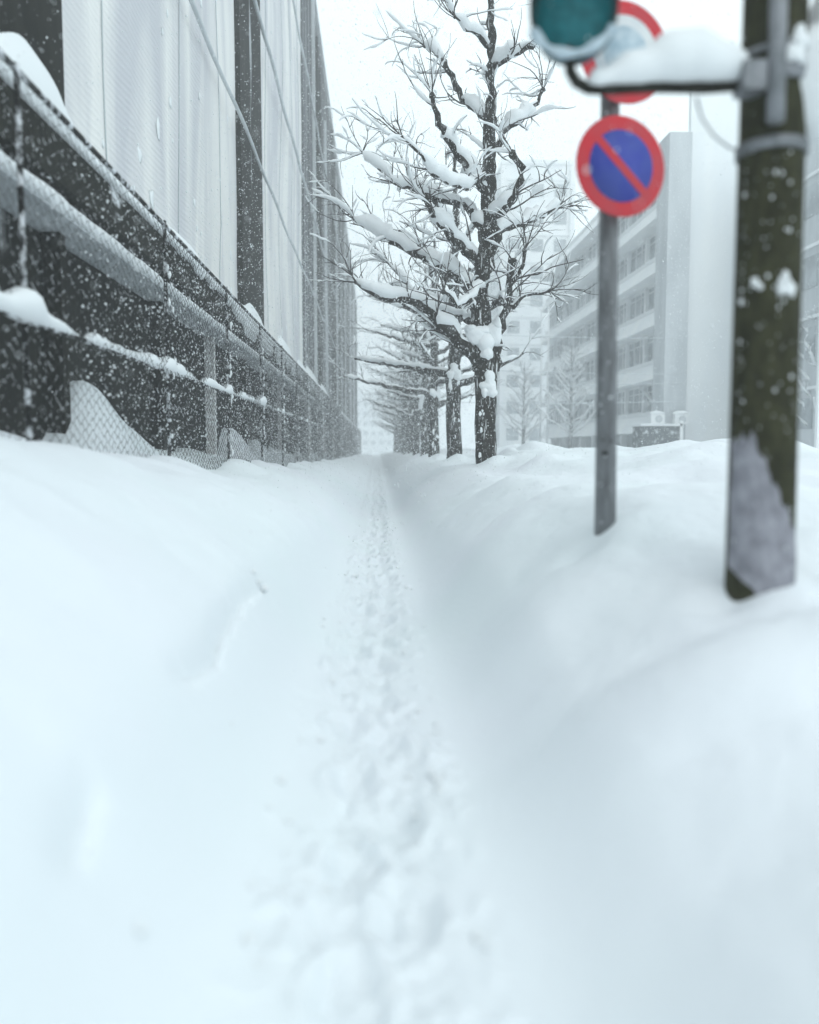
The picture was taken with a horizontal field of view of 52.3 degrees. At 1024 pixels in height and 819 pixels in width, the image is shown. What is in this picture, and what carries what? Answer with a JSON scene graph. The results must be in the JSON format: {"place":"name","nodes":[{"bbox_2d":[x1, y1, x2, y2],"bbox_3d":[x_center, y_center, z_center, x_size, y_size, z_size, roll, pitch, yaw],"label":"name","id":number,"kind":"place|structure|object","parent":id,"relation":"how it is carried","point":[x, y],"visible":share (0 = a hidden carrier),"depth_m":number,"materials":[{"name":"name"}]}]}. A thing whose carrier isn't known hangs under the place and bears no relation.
{"place":"outdoors","nodes":[
{"label":"outdoors","id":0,"kind":"place"},
{"bbox_2d":[0,381,818,1023],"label":"snow ground","id":1,"kind":"structure","parent":0,"point":[598,749],"depth_m":2.99,"materials":[{"name":"white snow"}]},
{"bbox_2d":[0,0,358,456],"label":"warehouse building","id":2,"kind":"structure","parent":1,"relation":"on","point":[29,25],"depth_m":13.98,"materials":[{"name":"grey metal"}]},
{"bbox_2d":[0,48,360,469],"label":"chain link fence","id":3,"kind":"object","parent":1,"relation":"on","point":[16,305],"visible":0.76,"depth_m":10.14,"materials":[{"name":"metal"}]},
{"bbox_2d":[372,392,393,450],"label":"street tree","id":4,"kind":"object","parent":1,"relation":"on","point":[383,425],"visible":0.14,"depth_m":107.34,"materials":[{"name":"brown plant"}]},
{"bbox_2d":[368,367,402,452],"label":"street tree","id":5,"kind":"object","parent":1,"relation":"on","point":[400,435],"visible":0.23,"depth_m":80.42,"materials":[{"name":"brown plant"}]},
{"bbox_2d":[367,368,407,452],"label":"street tree","id":6,"kind":"object","parent":1,"relation":"on","point":[396,428],"visible":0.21,"depth_m":89.31,"materials":[{"name":"brown plant"}]},
{"bbox_2d":[372,373,408,452],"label":"street tree","id":7,"kind":"object","parent":1,"relation":"on","point":[395,443],"visible":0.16,"depth_m":98.46,"materials":[{"name":"brown plant"}]},
{"bbox_2d":[357,392,440,451],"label":"distant block","id":8,"kind":"structure","parent":1,"relation":"on","point":[369,429],"depth_m":288.37,"materials":[{"name":"white concrete"}]},
{"bbox_2d":[357,310,446,453],"bbox_3d":[-0.566,-8.454,56.204,7.473,11.066,6.350,-3,5,-32],"label":"street tree","id":9,"kind":"object","parent":1,"relation":"on","point":[410,428],"visible":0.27,"depth_m":56.47,"materials":[{"name":"brown plant"}]},
{"bbox_2d":[363,342,444,453],"bbox_3d":[0.265,-8.899,64.451,6.532,11.044,6.254,-3,5,-34],"label":"street tree","id":10,"kind":"object","parent":1,"relation":"on","point":[403,420],"visible":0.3,"depth_m":64.57,"materials":[{"name":"brown plant"}]},
{"bbox_2d":[366,316,447,454],"bbox_3d":[0.479,-7.435,48.657,6.135,10.130,6.437,3,5,35],"label":"street tree","id":11,"kind":"object","parent":1,"relation":"on","point":[415,445],"visible":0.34,"depth_m":48.60,"materials":[{"name":"brown plant"}]},
{"bbox_2d":[369,342,445,452],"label":"street tree","id":12,"kind":"object","parent":1,"relation":"on","point":[393,422],"visible":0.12,"depth_m":72.47,"materials":[{"name":"brown plant"}]},
{"bbox_2d":[327,224,502,456],"bbox_3d":[0.252,-6.316,33.130,6.960,10.307,5.914,1,4,8],"label":"street tree","id":13,"kind":"object","parent":1,"relation":"on","point":[433,422],"visible":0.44,"depth_m":32.99,"materials":[{"name":"brown plant"}]},
{"bbox_2d":[357,258,506,455],"bbox_3d":[0.676,-7.476,41.374,6.734,11.386,6.447,3,6,38],"label":"street tree","id":14,"kind":"object","parent":1,"relation":"on","point":[403,395],"visible":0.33,"depth_m":40.90,"materials":[{"name":"brown plant"}]},
{"bbox_2d":[300,0,597,463],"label":"street tree","id":15,"kind":"object","parent":1,"relation":"on","point":[475,282],"visible":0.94,"depth_m":17.24,"materials":[{"name":"brown plant"}]},
{"bbox_2d":[335,110,584,458],"bbox_3d":[1.323,-5.971,25.104,6.597,10.892,6.922,-1,5,-13],"label":"street tree","id":16,"kind":"object","parent":1,"relation":"on","point":[455,396],"visible":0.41,"depth_m":25.23,"materials":[{"name":"brown plant"}]},
{"bbox_2d":[497,359,556,444],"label":"young tree","id":17,"kind":"object","parent":1,"relation":"on","point":[524,410],"visible":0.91,"depth_m":67.75,"materials":[{"name":"white plant"}]},
{"bbox_2d":[519,303,541,441],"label":"street lamp","id":18,"kind":"object","parent":1,"relation":"on","point":[540,371],"visible":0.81,"depth_m":73.72,"materials":[{"name":"grey metal"}]},
{"bbox_2d":[488,159,575,447],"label":"apartment tower","id":19,"kind":"structure","parent":1,"relation":"on","point":[507,176],"depth_m":102.88,"materials":[{"name":"white concrete"}]},
{"bbox_2d":[506,428,517,439],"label":"window","id":20,"kind":"structure","parent":19,"relation":"in","point":[513,434],"depth_m":104.09,"materials":[{"name":"grey glass"}]},
{"bbox_2d":[507,402,518,413],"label":"window","id":21,"kind":"structure","parent":19,"relation":"in","point":[510,408],"depth_m":103.83,"materials":[{"name":"grey glass"}]},
{"bbox_2d":[507,375,518,386],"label":"window","id":22,"kind":"structure","parent":19,"relation":"in","point":[514,384],"depth_m":103.58,"materials":[{"name":"grey glass"}]},
{"bbox_2d":[507,348,518,359],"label":"window","id":23,"kind":"structure","parent":19,"relation":"in","point":[516,350],"depth_m":103.30,"materials":[{"name":"grey glass"}]},
{"bbox_2d":[507,321,519,332],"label":"window","id":24,"kind":"structure","parent":19,"relation":"in","point":[513,330],"depth_m":103.08,"materials":[{"name":"grey glass"}]},
{"bbox_2d":[508,239,519,248],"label":"window","id":25,"kind":"structure","parent":19,"relation":"in","point":[513,242],"depth_m":102.30,"materials":[{"name":"grey glass"}]},
{"bbox_2d":[529,428,538,439],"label":"window","id":26,"kind":"structure","parent":19,"relation":"in","point":[535,435],"depth_m":104.19,"materials":[{"name":"grey glass"}]},
{"bbox_2d":[529,402,539,413],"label":"window","id":27,"kind":"structure","parent":19,"relation":"in","point":[531,405],"depth_m":103.93,"materials":[{"name":"grey glass"}]},
{"bbox_2d":[529,375,539,386],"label":"window","id":28,"kind":"structure","parent":19,"relation":"in","point":[538,376],"depth_m":103.68,"materials":[{"name":"grey glass"}]},
{"bbox_2d":[530,348,539,359],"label":"window","id":29,"kind":"structure","parent":19,"relation":"in","point":[535,351],"depth_m":103.43,"materials":[{"name":"grey glass"}]},
{"bbox_2d":[530,321,540,332],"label":"window","id":30,"kind":"structure","parent":19,"relation":"in","point":[535,324],"depth_m":103.18,"materials":[{"name":"grey glass"}]},
{"bbox_2d":[530,295,542,305],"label":"window","id":31,"kind":"structure","parent":19,"relation":"in","point":[538,297],"depth_m":102.92,"materials":[{"name":"grey glass"}]},
{"bbox_2d":[531,266,542,278],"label":"window","id":32,"kind":"structure","parent":19,"relation":"in","point":[539,276],"depth_m":102.67,"materials":[{"name":"grey glass"}]},
{"bbox_2d":[531,239,542,251],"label":"window","id":33,"kind":"structure","parent":19,"relation":"in","point":[536,242],"depth_m":102.42,"materials":[{"name":"grey glass"}]},
{"bbox_2d":[532,184,543,196],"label":"window","id":34,"kind":"structure","parent":19,"relation":"in","point":[538,187],"depth_m":101.90,"materials":[{"name":"grey glass"}]},
{"bbox_2d":[554,239,565,251],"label":"window","id":35,"kind":"structure","parent":19,"relation":"in","point":[562,241],"depth_m":102.52,"materials":[{"name":"grey glass"}]},
{"bbox_2d":[554,212,566,223],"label":"window","id":36,"kind":"structure","parent":19,"relation":"in","point":[563,221],"depth_m":102.27,"materials":[{"name":"grey glass"}]},
{"bbox_2d":[555,184,566,196],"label":"window","id":37,"kind":"structure","parent":19,"relation":"in","point":[558,185],"depth_m":102.02,"materials":[{"name":"grey glass"}]},
{"bbox_2d":[522,298,548,443],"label":"street lamp","id":38,"kind":"object","parent":1,"relation":"on","point":[547,397],"visible":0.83,"depth_m":65.75,"materials":[{"name":"grey metal"}]},
{"bbox_2d":[530,340,595,447],"bbox_3d":[11.016,-7.611,58.258,5.002,8.597,5.453,2,5,21],"label":"young tree","id":39,"kind":"object","parent":1,"relation":"on","point":[571,403],"visible":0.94,"depth_m":57.94,"materials":[{"name":"white plant"}]},
{"bbox_2d":[576,0,664,535],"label":"traffic sign post","id":40,"kind":"object","parent":1,"relation":"on","point":[612,182],"visible":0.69,"depth_m":5.12,"materials":[{"name":"metal"}]},
{"bbox_2d":[541,92,739,447],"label":"office block","id":41,"kind":"structure","parent":1,"relation":"on","point":[724,119],"depth_m":49.15,"materials":[{"name":"concrete"}]},
{"bbox_2d":[548,406,556,424],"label":"window","id":42,"kind":"structure","parent":41,"relation":"in","point":[551,417],"depth_m":87.27,"materials":[{"name":"grey glass"}]},
{"bbox_2d":[549,373,556,392],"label":"window","id":43,"kind":"structure","parent":41,"relation":"in","point":[552,378],"depth_m":87.22,"materials":[{"name":"grey glass"}]},
{"bbox_2d":[549,342,556,359],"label":"window","id":44,"kind":"structure","parent":41,"relation":"in","point":[552,350],"depth_m":87.01,"materials":[{"name":"grey glass"}]},
{"bbox_2d":[549,309,557,328],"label":"window","id":45,"kind":"structure","parent":41,"relation":"in","point":[552,322],"depth_m":86.63,"materials":[{"name":"grey glass"}]},
{"bbox_2d":[549,276,557,295],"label":"window","id":46,"kind":"structure","parent":41,"relation":"in","point":[556,278],"depth_m":85.09,"materials":[{"name":"grey glass"}]},
{"bbox_2d":[556,404,565,423],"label":"window","id":47,"kind":"structure","parent":41,"relation":"in","point":[558,416],"depth_m":83.92,"materials":[{"name":"grey glass"}]},
{"bbox_2d":[556,370,565,388],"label":"window","id":48,"kind":"structure","parent":41,"relation":"in","point":[559,386],"depth_m":83.41,"materials":[{"name":"grey glass"}]},
{"bbox_2d":[557,336,566,355],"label":"window","id":49,"kind":"structure","parent":41,"relation":"in","point":[561,342],"depth_m":82.92,"materials":[{"name":"grey glass"}]},
{"bbox_2d":[557,301,566,322],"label":"window","id":50,"kind":"structure","parent":41,"relation":"in","point":[561,312],"depth_m":82.43,"materials":[{"name":"grey glass"}]},
{"bbox_2d":[558,268,567,288],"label":"window","id":51,"kind":"structure","parent":41,"relation":"in","point":[562,274],"depth_m":82.23,"materials":[{"name":"grey glass"}]},
{"bbox_2d":[565,365,575,386],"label":"window","id":52,"kind":"structure","parent":41,"relation":"in","point":[573,371],"depth_m":79.53,"materials":[{"name":"grey glass"}]},
{"bbox_2d":[566,403,575,420],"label":"window","id":53,"kind":"structure","parent":41,"relation":"in","point":[573,416],"depth_m":79.98,"materials":[{"name":"grey glass"}]},
{"bbox_2d":[566,330,576,351],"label":"window","id":54,"kind":"structure","parent":41,"relation":"in","point":[574,332],"depth_m":78.28,"materials":[{"name":"grey glass"}]},
{"bbox_2d":[567,297,576,316],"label":"window","id":55,"kind":"structure","parent":41,"relation":"in","point":[571,301],"depth_m":78.42,"materials":[{"name":"grey glass"}]},
{"bbox_2d":[567,258,577,280],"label":"window","id":56,"kind":"structure","parent":41,"relation":"in","point":[574,270],"depth_m":77.84,"materials":[{"name":"grey glass"}]},
{"bbox_2d":[575,399,586,420],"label":"window","id":57,"kind":"structure","parent":41,"relation":"in","point":[583,408],"depth_m":74.96,"materials":[{"name":"grey glass"}]},
{"bbox_2d":[576,361,586,382],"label":"window","id":58,"kind":"structure","parent":41,"relation":"in","point":[584,374],"depth_m":74.30,"materials":[{"name":"grey glass"}]},
{"bbox_2d":[576,324,587,346],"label":"window","id":59,"kind":"structure","parent":41,"relation":"in","point":[579,334],"depth_m":74.46,"materials":[{"name":"grey glass"}]},
{"bbox_2d":[576,285,588,309],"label":"window","id":60,"kind":"structure","parent":41,"relation":"in","point":[583,300],"depth_m":74.41,"materials":[{"name":"grey glass"}]},
{"bbox_2d":[577,247,588,270],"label":"window","id":61,"kind":"structure","parent":41,"relation":"in","point":[585,255],"depth_m":74.02,"materials":[{"name":"grey glass"}]},
{"bbox_2d":[586,396,595,419],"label":"window","id":62,"kind":"structure","parent":41,"relation":"in","point":[589,399],"depth_m":71.43,"materials":[{"name":"grey glass"}]},
{"bbox_2d":[587,356,596,380],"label":"window","id":63,"kind":"structure","parent":41,"relation":"in","point":[590,367],"depth_m":71.13,"materials":[{"name":"grey glass"}]},
{"bbox_2d":[587,316,597,340],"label":"window","id":64,"kind":"structure","parent":41,"relation":"in","point":[593,328],"depth_m":71.00,"materials":[{"name":"grey glass"}]},
{"bbox_2d":[588,276,597,301],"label":"window","id":65,"kind":"structure","parent":41,"relation":"in","point":[590,296],"depth_m":70.65,"materials":[{"name":"grey glass"}]},
{"bbox_2d":[588,235,598,261],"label":"window","id":66,"kind":"structure","parent":41,"relation":"in","point":[595,246],"depth_m":70.29,"materials":[{"name":"grey glass"}]},
{"bbox_2d":[617,389,628,415],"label":"window","id":67,"kind":"structure","parent":41,"relation":"in","point":[621,408],"depth_m":62.15,"materials":[{"name":"grey glass"}]},
{"bbox_2d":[617,343,629,370],"bbox_3d":[15.877,-11.445,62.623,0.440,1.910,4.100,0,4,-2],"label":"window","id":68,"kind":"structure","parent":41,"relation":"in","point":[621,354],"depth_m":62.11,"materials":[{"name":"grey glass"}]},
{"bbox_2d":[618,298,630,325],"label":"window","id":69,"kind":"structure","parent":41,"relation":"in","point":[623,306],"depth_m":61.84,"materials":[{"name":"grey glass"}]},
{"bbox_2d":[618,252,631,281],"bbox_3d":[15.877,-17.926,62.122,0.440,1.910,4.100,0,4,-2],"label":"window","id":70,"kind":"structure","parent":41,"relation":"in","point":[624,271],"depth_m":61.56,"materials":[{"name":"grey glass"}]},
{"bbox_2d":[619,216,632,235],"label":"window","id":71,"kind":"structure","parent":41,"relation":"in","point":[624,220],"depth_m":61.77,"materials":[{"name":"grey glass"}]},
{"bbox_2d":[628,385,646,414],"bbox_3d":[16.038,-7.839,58.793,0.440,1.910,4.100,0,4,-2],"label":"window","id":72,"kind":"structure","parent":41,"relation":"in","point":[634,409],"depth_m":58.82,"materials":[{"name":"grey glass"}]},
{"bbox_2d":[629,336,647,366],"bbox_3d":[16.038,-11.129,58.538,0.440,1.910,4.100,0,4,-2],"label":"window","id":73,"kind":"structure","parent":41,"relation":"in","point":[634,355],"depth_m":58.34,"materials":[{"name":"grey glass"}]},
{"bbox_2d":[630,288,648,318],"bbox_3d":[16.038,-14.370,58.288,0.440,1.810,4.100,0,4,-2],"label":"window","id":74,"kind":"structure","parent":41,"relation":"in","point":[636,310],"depth_m":58.09,"materials":[{"name":"grey glass"}]},
{"bbox_2d":[631,237,649,272],"bbox_3d":[16.038,-17.610,58.038,0.440,1.910,4.100,0,4,-2],"label":"window","id":75,"kind":"structure","parent":41,"relation":"in","point":[643,249],"depth_m":57.83,"materials":[{"name":"grey glass"}]},
{"bbox_2d":[632,205,650,223],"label":"window","id":76,"kind":"structure","parent":41,"relation":"in","point":[639,215],"depth_m":58.24,"materials":[{"name":"grey glass"}]},
{"bbox_2d":[646,383,652,411],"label":"window","id":77,"kind":"structure","parent":41,"relation":"in","point":[650,386],"depth_m":56.03,"materials":[{"name":"grey glass"}]},
{"bbox_2d":[647,333,653,360],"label":"window","id":78,"kind":"structure","parent":41,"relation":"in","point":[650,351],"depth_m":55.95,"materials":[{"name":"grey glass"}]},
{"bbox_2d":[648,284,654,309],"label":"window","id":79,"kind":"structure","parent":41,"relation":"in","point":[651,296],"depth_m":55.56,"materials":[{"name":"grey glass"}]},
{"bbox_2d":[649,233,655,259],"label":"window","id":80,"kind":"structure","parent":41,"relation":"in","point":[653,238],"depth_m":55.33,"materials":[{"name":"grey glass"}]},
{"bbox_2d":[630,421,683,447],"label":"wall","id":81,"kind":"structure","parent":1,"relation":"on","point":[654,437],"depth_m":46.90,"materials":[{"name":"white"}]},
{"bbox_2d":[649,411,664,423],"bbox_3d":[14.328,-5.481,48.329,0.959,0.760,0.550,0,4,-2],"label":"air conditioner","id":82,"kind":"object","parent":81,"relation":"on","point":[658,417],"visible":0.98,"depth_m":48.12,"materials":[{"name":"white metal"}]},
{"bbox_2d":[672,411,688,423],"bbox_3d":[15.727,-5.490,48.366,1.020,0.772,0.485,0,4,-2],"label":"air conditioner","id":83,"kind":"object","parent":81,"relation":"on","point":[684,417],"visible":0.92,"depth_m":48.18,"materials":[{"name":"white metal"}]},
{"bbox_2d":[695,0,818,601],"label":"utility pole","id":84,"kind":"object","parent":1,"relation":"on","point":[771,150],"visible":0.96,"depth_m":3.70,"materials":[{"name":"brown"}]},
{"bbox_2d":[529,0,767,99],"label":"traffic signal","id":85,"kind":"object","parent":84,"relation":"attached to","point":[561,32],"visible":1,"depth_m":3.57,"materials":[{"name":"metal"}]},
{"bbox_2d":[798,139,818,448],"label":"corner building","id":86,"kind":"structure","parent":1,"relation":"on","point":[810,297],"depth_m":40.27,"materials":[{"name":"grey concrete"}]},
{"bbox_2d":[798,397,812,428],"bbox_3d":[19.400,-4.819,40.940,0.110,1.500,1.500,0,4,-2],"label":"window","id":87,"kind":"structure","parent":86,"relation":"in","point":[807,414],"depth_m":40.67,"materials":[{"name":"grey glass"}]},
{"bbox_2d":[800,326,815,360],"bbox_3d":[19.400,-8.209,40.678,0.110,1.500,1.500,0,4,-2],"label":"window","id":88,"kind":"structure","parent":86,"relation":"in","point":[811,336],"depth_m":40.46,"materials":[{"name":"grey glass"}]},
{"bbox_2d":[802,253,818,290],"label":"window","id":89,"kind":"structure","parent":86,"relation":"in","point":[809,273],"depth_m":40.26,"materials":[{"name":"grey glass"}]},
{"bbox_2d":[804,181,818,220],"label":"window","id":90,"kind":"structure","parent":86,"relation":"in","point":[811,204],"depth_m":40.14,"materials":[{"name":"grey glass"}]},
{"bbox_2d":[799,306,817,425],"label":"young tree","id":91,"kind":"object","parent":1,"relation":"on","point":[807,345],"visible":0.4,"depth_m":40.22,"materials":[{"name":"white plant"}]},
{"bbox_2d":[0,0,818,918],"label":"falling snow","id":92,"kind":"structure","parent":0,"point":[586,170],"depth_m":15.53,"materials":[{"name":"white snow"}]},
{"bbox_2d":[363,364,634,373],"bbox_3d":[6.330,-7.658,44.827,17.778,0.339,0.033,-1,4,-9],"label":"overhead cable","id":93,"kind":"object","parent":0,"point":[545,372],"visible":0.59,"depth_m":45.05,"materials":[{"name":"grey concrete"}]},
{"bbox_2d":[362,382,678,385],"bbox_3d":[6.335,-6.925,44.884,17.794,0.262,0.033,-1,4,-9],"label":"overhead cable","id":94,"kind":"object","parent":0,"point":[548,385],"visible":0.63,"depth_m":45.07,"materials":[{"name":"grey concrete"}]},
{"bbox_2d":[363,399,682,402],"bbox_3d":[6.346,-5.957,44.959,17.824,0.202,0.033,-1,4,-9],"label":"overhead cable","id":95,"kind":"object","parent":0,"point":[499,402],"visible":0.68,"depth_m":45.73,"materials":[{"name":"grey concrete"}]},
{"bbox_2d":[317,0,812,448],"label":"sky","id":96,"kind":"structure","parent":0,"point":[659,9],"materials":[{"name":"white"}]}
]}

